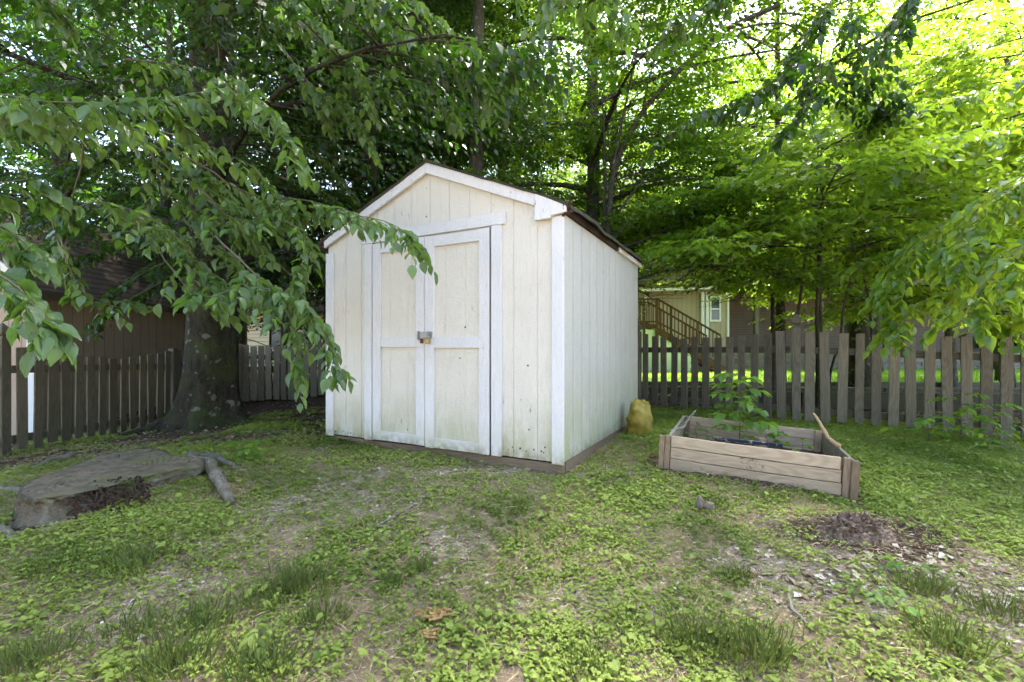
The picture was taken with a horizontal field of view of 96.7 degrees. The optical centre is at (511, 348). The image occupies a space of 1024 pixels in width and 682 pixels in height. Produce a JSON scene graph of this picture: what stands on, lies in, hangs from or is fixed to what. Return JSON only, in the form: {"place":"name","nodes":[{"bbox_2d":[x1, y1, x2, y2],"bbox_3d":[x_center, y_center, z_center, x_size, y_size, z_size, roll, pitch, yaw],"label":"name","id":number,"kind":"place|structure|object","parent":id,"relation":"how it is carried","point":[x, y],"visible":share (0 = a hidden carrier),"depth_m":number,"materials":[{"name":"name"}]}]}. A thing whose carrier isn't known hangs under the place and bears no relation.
{"place":"outdoors","nodes":[
{"label":"outdoors","id":0,"kind":"place"},
{"bbox_2d":[0,0,246,282],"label":"tall tree","id":1,"kind":"object","parent":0,"point":[56,162],"visible":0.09,"depth_m":10.73,"materials":[{"name":"green plant"}]},
{"bbox_2d":[0,0,265,274],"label":"tall tree","id":2,"kind":"object","parent":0,"point":[62,153],"visible":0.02,"depth_m":11.72,"materials":[{"name":"green plant"}]},
{"bbox_2d":[0,0,1022,238],"label":"sky","id":3,"kind":"structure","parent":0,"point":[792,2],"materials":[{"name":"white"}]},
{"bbox_2d":[0,369,1023,681],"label":"ground","id":4,"kind":"structure","parent":0,"point":[272,405],"depth_m":2.27,"materials":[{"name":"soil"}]},
{"bbox_2d":[0,203,185,434],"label":"garage","id":5,"kind":"structure","parent":4,"relation":"on","point":[154,334],"depth_m":8.48,"materials":[{"name":"brown wood"}]},
{"bbox_2d":[0,323,238,457],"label":"picket fence","id":6,"kind":"object","parent":4,"relation":"on","point":[171,366],"visible":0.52,"depth_m":5.69,"materials":[{"name":"brown wood"}]},
{"bbox_2d":[0,447,238,538],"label":"tree stump","id":7,"kind":"object","parent":4,"relation":"on","point":[97,482],"visible":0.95,"depth_m":2.85,"materials":[{"name":"grey wood"}]},
{"bbox_2d":[0,0,325,302],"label":"tall tree","id":8,"kind":"object","parent":4,"relation":"on","point":[162,211],"visible":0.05,"depth_m":9.07,"materials":[{"name":"green plant"}]},
{"bbox_2d":[42,3,355,374],"bbox_3d":[-9.127,-6.342,16.333,9.492,14.703,10.602,0,0,33],"label":"tall tree","id":9,"kind":"object","parent":4,"relation":"on","point":[241,334],"visible":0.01,"depth_m":15.26,"materials":[{"name":"green plant"}]},
{"bbox_2d":[46,0,410,390],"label":"tall tree","id":10,"kind":"object","parent":4,"relation":"on","point":[126,68],"visible":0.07,"depth_m":8.51,"materials":[{"name":"green plant"}]},
{"bbox_2d":[226,440,264,459],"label":"seedling","id":11,"kind":"object","parent":4,"relation":"on","point":[246,452],"visible":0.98,"depth_m":3.56,"materials":[{"name":"green plant"}]},
{"bbox_2d":[239,618,285,662],"bbox_3d":[-0.967,1.103,1.723,0.167,0.085,0.202,0,0,0],"label":"seedling","id":12,"kind":"object","parent":4,"relation":"on","point":[251,634],"visible":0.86,"depth_m":1.69,"materials":[{"name":"green plant"}]},
{"bbox_2d":[242,572,299,601],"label":"seedling","id":13,"kind":"object","parent":4,"relation":"on","point":[254,586],"visible":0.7,"depth_m":1.97,"materials":[{"name":"green plant"}]},
{"bbox_2d":[239,245,323,381],"bbox_3d":[-7.219,-1.070,13.353,5.596,4.210,4.594,0,0,0],"label":"bush","id":14,"kind":"object","parent":4,"relation":"on","point":[271,331],"visible":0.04,"depth_m":13.22,"materials":[{"name":"green plant"}]},
{"bbox_2d":[239,343,325,403],"bbox_3d":[-1.574,0.479,9.024,7.697,1.470,1.381,0,0,11],"label":"picket fence","id":15,"kind":"object","parent":4,"relation":"on","point":[264,356],"visible":0.12,"depth_m":9.13,"materials":[{"name":"grey wood"}]},
{"bbox_2d":[242,271,325,380],"bbox_3d":[-4.464,-0.549,11.080,4.578,3.202,3.574,0,0,0],"label":"bush","id":16,"kind":"object","parent":4,"relation":"on","point":[323,311],"visible":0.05,"depth_m":11.01,"materials":[{"name":"green plant"}]},
{"bbox_2d":[247,299,325,367],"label":"house","id":17,"kind":"structure","parent":4,"relation":"on","point":[255,335],"depth_m":22.00,"materials":[{"name":"beige"}]},
{"bbox_2d":[271,326,280,347],"bbox_3d":[-11.200,-0.551,21.934,0.840,1.040,0.009,0,0,0],"label":"window","id":18,"kind":"structure","parent":17,"relation":"in","point":[276,337],"depth_m":21.93,"materials":[{"name":"grey glass"}]},
{"bbox_2d":[0,0,628,437],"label":"beech tree","id":19,"kind":"object","parent":4,"relation":"on","point":[208,396],"visible":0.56,"depth_m":4.69,"materials":[{"name":"green plant"}]},
{"bbox_2d":[0,0,639,412],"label":"elm tree","id":20,"kind":"object","parent":4,"relation":"on","point":[42,328],"visible":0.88,"depth_m":3.06,"materials":[{"name":"green plant"}]},
{"bbox_2d":[250,12,441,300],"bbox_3d":[-6.836,-6.681,18.709,9.944,15.403,11.107,0,0,41],"label":"tall tree","id":21,"kind":"object","parent":4,"relation":"on","point":[322,187],"depth_m":18.12,"materials":[{"name":"green plant"}]},
{"bbox_2d":[183,2,569,258],"bbox_3d":[-3.507,-6.777,15.024,11.390,15.603,11.200,0,0,3],"label":"tall tree","id":22,"kind":"object","parent":4,"relation":"on","point":[257,166],"visible":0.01,"depth_m":12.68,"materials":[{"name":"green plant"}]},
{"bbox_2d":[234,0,534,284],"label":"tall tree","id":23,"kind":"object","parent":4,"relation":"on","point":[454,6],"visible":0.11,"depth_m":7.84,"materials":[{"name":"green plant"}]},
{"bbox_2d":[238,0,532,295],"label":"tall tree","id":24,"kind":"object","parent":4,"relation":"on","point":[351,170],"visible":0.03,"depth_m":8.57,"materials":[{"name":"green plant"}]},
{"bbox_2d":[347,492,429,534],"bbox_3d":[-0.688,0.977,2.654,0.178,0.089,0.651,0,0,41],"label":"fallen twig","id":25,"kind":"object","parent":4,"relation":"on","point":[396,514],"visible":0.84,"depth_m":2.68,"materials":[{"name":"wood"}]},
{"bbox_2d":[417,627,439,643],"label":"dead leaves","id":26,"kind":"object","parent":4,"relation":"on","point":[426,633],"visible":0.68,"depth_m":1.78,"materials":[{"name":"brown plant"}]},
{"bbox_2d":[236,0,627,285],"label":"tall tree","id":27,"kind":"object","parent":4,"relation":"on","point":[485,15],"visible":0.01,"depth_m":10.46,"materials":[{"name":"green plant"}]},
{"bbox_2d":[415,607,452,624],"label":"dead leaves","id":28,"kind":"object","parent":4,"relation":"on","point":[441,612],"visible":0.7,"depth_m":1.88,"materials":[{"name":"brown plant"}]},
{"bbox_2d":[280,0,655,306],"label":"tall tree","id":29,"kind":"object","parent":4,"relation":"on","point":[362,186],"visible":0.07,"depth_m":9.70,"materials":[{"name":"green plant"}]},
{"bbox_2d":[318,158,642,475],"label":"garden shed","id":30,"kind":"structure","parent":4,"relation":"on","point":[523,313],"depth_m":3.75,"materials":[{"name":"beige wood"}]},
{"bbox_2d":[372,237,424,445],"bbox_3d":[-0.997,-0.059,3.996,0.593,1.770,0.028,0,0,28],"label":"door","id":31,"kind":"structure","parent":30,"relation":"in","point":[398,300],"depth_m":4.01,"materials":[{"name":"beige wood"}]},
{"bbox_2d":[425,334,429,343],"bbox_3d":[-0.707,-0.077,3.800,0.042,0.078,0.018,0,0,28],"label":"padlock","id":32,"kind":"object","parent":30,"relation":"hanging from","point":[427,341],"visible":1,"depth_m":3.79,"materials":[{"name":"gold metal"}]},
{"bbox_2d":[417,228,489,454],"bbox_3d":[-0.490,-0.054,3.707,0.699,1.775,0.064,0,0,28],"label":"door","id":33,"kind":"structure","parent":30,"relation":"in","point":[457,391],"depth_m":3.70,"materials":[{"name":"beige wood"}]},
{"bbox_2d":[0,144,1021,348],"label":"woods","id":34,"kind":"object","parent":4,"relation":"on","point":[100,188],"visible":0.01,"depth_m":24.87,"materials":[{"name":"green plant"}]},
{"bbox_2d":[0,405,1023,681],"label":"ground cover","id":35,"kind":"object","parent":4,"relation":"on","point":[650,495],"visible":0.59,"depth_m":2.33,"materials":[{"name":"green plant"}]},
{"bbox_2d":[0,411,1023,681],"bbox_3d":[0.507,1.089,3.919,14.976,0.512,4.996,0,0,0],"label":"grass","id":36,"kind":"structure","parent":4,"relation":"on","point":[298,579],"depth_m":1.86,"materials":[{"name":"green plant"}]},
{"bbox_2d":[0,414,1023,681],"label":"bark chips","id":37,"kind":"object","parent":4,"relation":"on","point":[882,562],"visible":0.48,"depth_m":2.18,"materials":[{"name":"brown wood"}]},
{"bbox_2d":[4,389,1020,459],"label":"leaf litter","id":38,"kind":"object","parent":4,"relation":"on","point":[258,430],"visible":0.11,"depth_m":5.89,"materials":[{"name":"brown plant"}]},
{"bbox_2d":[504,593,535,599],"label":"fallen twig","id":39,"kind":"object","parent":4,"relation":"on","point":[518,595],"visible":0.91,"depth_m":2.04,"materials":[{"name":"brown wood"}]},
{"bbox_2d":[419,0,673,263],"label":"tall tree","id":40,"kind":"object","parent":4,"relation":"on","point":[600,126],"visible":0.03,"depth_m":12.29,"materials":[{"name":"green plant"}]},
{"bbox_2d":[469,0,699,176],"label":"oak tree","id":41,"kind":"object","parent":4,"relation":"on","point":[476,161],"visible":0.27,"depth_m":7.35,"materials":[{"name":"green plant"}]},
{"bbox_2d":[485,20,705,240],"bbox_3d":[2.339,-4.993,17.174,10.644,12.003,10.159,0,0,42],"label":"tall tree","id":42,"kind":"object","parent":4,"relation":"on","point":[620,100],"visible":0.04,"depth_m":15.55,"materials":[{"name":"green plant"}]},
{"bbox_2d":[393,0,828,231],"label":"tall tree","id":43,"kind":"object","parent":4,"relation":"on","point":[618,82],"visible":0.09,"depth_m":10.75,"materials":[{"name":"green plant"}]},
{"bbox_2d":[561,67,691,208],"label":"tall tree","id":44,"kind":"object","parent":4,"relation":"on","point":[626,121],"visible":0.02,"depth_m":27.03,"materials":[{"name":"green plant"}]},
{"bbox_2d":[626,398,653,434],"bbox_3d":[1.325,0.704,4.683,0.298,0.379,0.234,0,0,-23],"label":"yellow sack","id":45,"kind":"object","parent":4,"relation":"on","point":[639,419],"visible":0.94,"depth_m":4.59,"materials":[{"name":"fabric"}]},
{"bbox_2d":[434,0,870,305],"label":"tall tree","id":46,"kind":"object","parent":4,"relation":"on","point":[605,53],"visible":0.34,"depth_m":7.62,"materials":[{"name":"green plant"}]},
{"bbox_2d":[532,2,869,320],"bbox_3d":[2.338,-1.815,8.390,6.743,5.618,4.917,0,0,39],"label":"arching tree","id":47,"kind":"object","parent":4,"relation":"on","point":[617,151],"visible":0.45,"depth_m":7.20,"materials":[{"name":"green plant"}]},
{"bbox_2d":[695,495,714,511],"bbox_3d":[1.201,0.971,2.833,0.122,0.116,0.055,0,0,0],"label":"rock","id":48,"kind":"object","parent":4,"relation":"on","point":[700,503],"visible":0.77,"depth_m":2.81,"materials":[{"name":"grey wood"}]},
{"bbox_2d":[621,75,790,293],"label":"tall tree","id":49,"kind":"object","parent":4,"relation":"on","point":[715,108],"visible":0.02,"depth_m":28.52,"materials":[{"name":"green plant"}]},
{"bbox_2d":[643,0,843,47],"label":"oak tree","id":50,"kind":"object","parent":4,"relation":"on","point":[688,14],"visible":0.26,"depth_m":8.66,"materials":[{"name":"green plant"}]},
{"bbox_2d":[713,437,782,459],"bbox_3d":[1.901,0.820,3.693,0.497,0.208,0.309,0,0,28],"label":"painted board","id":51,"kind":"object","parent":4,"relation":"on","point":[760,442],"visible":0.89,"depth_m":3.61,"materials":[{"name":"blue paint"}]},
{"bbox_2d":[658,416,859,500],"bbox_3d":[1.941,0.844,3.749,1.253,0.300,1.196,3,1,26],"label":"raised bed","id":52,"kind":"object","parent":4,"relation":"on","point":[842,464],"visible":0.84,"depth_m":3.30,"materials":[{"name":"brown wood"}]},
{"bbox_2d":[669,410,695,431],"bbox_3d":[1.527,0.643,4.022,0.039,0.109,0.802,0,0,35],"label":"branch piece","id":53,"kind":"object","parent":52,"relation":"on","point":[685,423],"visible":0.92,"depth_m":4.02,"materials":[{"name":"grey wood"}]},
{"bbox_2d":[682,422,712,439],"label":"seedling","id":54,"kind":"object","parent":52,"relation":"in","point":[702,429],"visible":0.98,"depth_m":4.30,"materials":[{"name":"green plant"}]},
{"bbox_2d":[707,370,779,444],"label":"sapling","id":55,"kind":"object","parent":52,"relation":"in","point":[743,404],"visible":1,"depth_m":3.97,"materials":[{"name":"green plant"}]},
{"bbox_2d":[740,420,789,446],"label":"seedling","id":56,"kind":"object","parent":52,"relation":"in","point":[771,436],"visible":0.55,"depth_m":3.94,"materials":[{"name":"green plant"}]},
{"bbox_2d":[792,438,814,451],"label":"seedling","id":57,"kind":"object","parent":52,"relation":"in","point":[808,446],"visible":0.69,"depth_m":3.70,"materials":[{"name":"green plant"}]},
{"bbox_2d":[812,413,840,447],"bbox_3d":[2.319,0.602,3.393,0.056,0.182,0.486,0,0,15],"label":"branch piece","id":58,"kind":"object","parent":52,"relation":"on","point":[830,439],"visible":1,"depth_m":3.30,"materials":[{"name":"beige wood"}]},
{"bbox_2d":[641,0,921,169],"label":"beech tree","id":59,"kind":"object","parent":4,"relation":"on","point":[900,21],"visible":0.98,"depth_m":3.76,"materials":[{"name":"green plant"}]},
{"bbox_2d":[548,170,1023,363],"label":"house","id":60,"kind":"structure","parent":4,"relation":"on","point":[729,318],"depth_m":24.00,"materials":[{"name":"beige"}]},
{"bbox_2d":[710,296,720,321],"bbox_3d":[9.280,-1.794,20.773,0.503,1.166,0.046,0,0,0],"label":"window","id":61,"kind":"structure","parent":60,"relation":"in","point":[715,310],"depth_m":20.77,"materials":[{"name":"white glass"}]},
{"bbox_2d":[619,109,968,390],"bbox_3d":[4.826,-1.539,8.774,6.553,5.202,5.688,0,0,-24],"label":"dogwood tree","id":62,"kind":"object","parent":4,"relation":"on","point":[773,208],"visible":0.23,"depth_m":7.15,"materials":[{"name":"green plant"}]},
{"bbox_2d":[565,0,1023,390],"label":"tall tree","id":63,"kind":"object","parent":4,"relation":"on","point":[781,305],"visible":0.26,"depth_m":8.62,"materials":[{"name":"green plant"}]},
{"bbox_2d":[786,585,807,624],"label":"fallen twig","id":64,"kind":"object","parent":4,"relation":"on","point":[791,604],"visible":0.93,"depth_m":1.96,"materials":[{"name":"grey wood"}]},
{"bbox_2d":[611,84,1023,416],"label":"dogwood tree","id":65,"kind":"object","parent":4,"relation":"on","point":[896,155],"visible":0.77,"depth_m":5.59,"materials":[{"name":"green plant"}]},
{"bbox_2d":[813,551,833,563],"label":"seedling","id":66,"kind":"object","parent":4,"relation":"on","point":[825,555],"visible":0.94,"depth_m":2.26,"materials":[{"name":"green plant"}]},
{"bbox_2d":[814,642,835,681],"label":"fallen twig","id":67,"kind":"object","parent":4,"relation":"on","point":[827,663],"visible":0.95,"depth_m":1.67,"materials":[{"name":"grey wood"}]},
{"bbox_2d":[681,53,971,327],"bbox_3d":[8.712,-3.976,14.387,8.870,10.002,8.466,0,0,34],"label":"tall tree","id":68,"kind":"object","parent":4,"relation":"on","point":[773,125],"depth_m":14.27,"materials":[{"name":"green plant"}]},
{"bbox_2d":[638,313,1023,438],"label":"picket fence","id":69,"kind":"object","parent":4,"relation":"on","point":[966,356],"visible":0.81,"depth_m":5.59,"materials":[{"name":"grey wood"}]},
{"bbox_2d":[642,386,1019,393],"bbox_3d":[7.600,0.950,9.350,10.803,0.290,0.160,0,0,4],"label":"landscape timber","id":70,"kind":"object","parent":4,"relation":"on","point":[921,389],"visible":0.21,"depth_m":9.33,"materials":[{"name":"brown wood"}]},
{"bbox_2d":[642,381,1019,387],"bbox_3d":[8.500,0.935,10.800,12.986,0.270,0.160,0,0,2],"label":"landscape timber","id":71,"kind":"object","parent":4,"relation":"on","point":[975,384],"visible":0.05,"depth_m":10.71,"materials":[{"name":"brown wood"}]},
{"bbox_2d":[648,352,1019,370],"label":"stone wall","id":72,"kind":"structure","parent":4,"relation":"on","point":[920,363],"depth_m":19.38,"materials":[{"name":"grey stone"}]},
{"bbox_2d":[677,390,1019,411],"bbox_3d":[7.200,0.910,7.800,8.617,0.300,0.160,0,0,5],"label":"landscape timber","id":73,"kind":"object","parent":4,"relation":"on","point":[919,400],"visible":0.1,"depth_m":7.80,"materials":[{"name":"brown wood"}]},
{"bbox_2d":[815,511,896,545],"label":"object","id":74,"kind":"object","parent":4,"relation":"on","point":[846,524],"visible":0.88,"depth_m":2.49,"materials":[{"name":"brown wood"}]},
{"bbox_2d":[848,0,870,386],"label":"bare trunk tree","id":75,"kind":"object","parent":4,"relation":"on","point":[854,328],"visible":0.15,"depth_m":10.06,"materials":[{"name":"brown wood"}]},
{"bbox_2d":[823,569,919,618],"bbox_3d":[1.568,1.069,1.986,0.348,0.109,0.267,0,0,28],"label":"seedling","id":76,"kind":"object","parent":4,"relation":"on","point":[880,598],"visible":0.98,"depth_m":1.96,"materials":[{"name":"green plant"}]},
{"bbox_2d":[742,2,1002,372],"bbox_3d":[14.223,-5.497,17.756,11.532,13.003,11.006,0,0,-41],"label":"tall tree","id":77,"kind":"object","parent":4,"relation":"on","point":[878,318],"visible":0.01,"depth_m":17.33,"materials":[{"name":"green plant"}]},
{"bbox_2d":[749,0,999,332],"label":"tall tree","id":78,"kind":"object","parent":4,"relation":"on","point":[846,324],"visible":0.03,"depth_m":16.99,"materials":[{"name":"green plant"}]},
{"bbox_2d":[739,0,1023,387],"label":"tall tree","id":79,"kind":"object","parent":4,"relation":"on","point":[949,332],"visible":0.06,"depth_m":9.60,"materials":[{"name":"green plant"}]},
{"bbox_2d":[746,19,1023,345],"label":"dogwood tree","id":80,"kind":"object","parent":4,"relation":"on","point":[966,76],"visible":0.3,"depth_m":6.93,"materials":[{"name":"green plant"}]},
{"bbox_2d":[866,553,946,578],"bbox_3d":[1.872,1.055,2.188,0.327,0.104,0.164,0,0,14],"label":"seedling","id":81,"kind":"object","parent":4,"relation":"on","point":[897,564],"visible":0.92,"depth_m":2.17,"materials":[{"name":"green plant"}]},
{"bbox_2d":[806,22,1022,349],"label":"tall tree","id":82,"kind":"object","parent":4,"relation":"on","point":[900,221],"visible":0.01,"depth_m":22.55,"materials":[{"name":"green plant"}]},
{"bbox_2d":[807,0,1023,381],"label":"tall tree","id":83,"kind":"object","parent":4,"relation":"on","point":[997,363],"visible":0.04,"depth_m":12.93,"materials":[{"name":"green plant"}]},
{"bbox_2d":[830,77,1023,359],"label":"magnolia tree","id":84,"kind":"object","parent":4,"relation":"on","point":[1002,288],"visible":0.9,"depth_m":4.01,"materials":[{"name":"green plant"}]},
{"bbox_2d":[879,413,974,440],"bbox_3d":[4.241,0.816,4.605,0.738,0.340,0.633,0,0,0],"label":"seedling","id":85,"kind":"object","parent":4,"relation":"on","point":[919,422],"visible":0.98,"depth_m":4.58,"materials":[{"name":"green plant"}]},
{"bbox_2d":[895,0,1023,369],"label":"tall tree","id":86,"kind":"object","parent":4,"relation":"on","point":[994,350],"depth_m":19.01,"materials":[{"name":"green plant"}]},
{"bbox_2d":[922,390,1000,439],"bbox_3d":[4.723,0.717,4.695,0.559,0.585,0.500,0,0,-12],"label":"seedling","id":87,"kind":"object","parent":4,"relation":"on","point":[973,412],"visible":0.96,"depth_m":4.73,"materials":[{"name":"green plant"}]},
{"bbox_2d":[947,402,1023,442],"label":"seedling","id":88,"kind":"object","parent":4,"relation":"on","point":[984,418],"visible":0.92,"depth_m":4.61,"materials":[{"name":"green plant"}]},
{"bbox_2d":[971,432,1004,449],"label":"seedling","id":89,"kind":"object","parent":4,"relation":"on","point":[984,443],"visible":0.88,"depth_m":4.29,"materials":[{"name":"green plant"}]},
{"bbox_2d":[990,425,1009,450],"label":"bare twig","id":90,"kind":"object","parent":4,"relation":"on","point":[1001,439],"visible":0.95,"depth_m":4.20,"materials":[{"name":"brown wood"}]},
{"bbox_2d":[998,433,1020,451],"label":"bare twig","id":91,"kind":"object","parent":4,"relation":"on","point":[1012,441],"visible":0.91,"depth_m":4.20,"materials":[{"name":"wood"}]},
{"bbox_2d":[468,9,624,194],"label":"tall tree","id":92,"kind":"object","parent":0,"point":[563,134],"visible":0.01,"depth_m":18.39,"materials":[{"name":"green plant"}]},
{"bbox_2d":[731,46,869,254],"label":"tall tree","id":93,"kind":"object","parent":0,"point":[786,92],"visible":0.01,"depth_m":24.93,"materials":[{"name":"green plant"}]},
{"bbox_2d":[642,368,1019,381],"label":"lawn","id":94,"kind":"structure","parent":0,"point":[649,375],"depth_m":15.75,"materials":[{"name":"green plant"}]},
{"bbox_2d":[638,298,725,372],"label":"deck stairs","id":95,"kind":"structure","parent":94,"relation":"on","point":[658,331],"depth_m":17.57,"materials":[{"name":"brown wood"}]}
]}

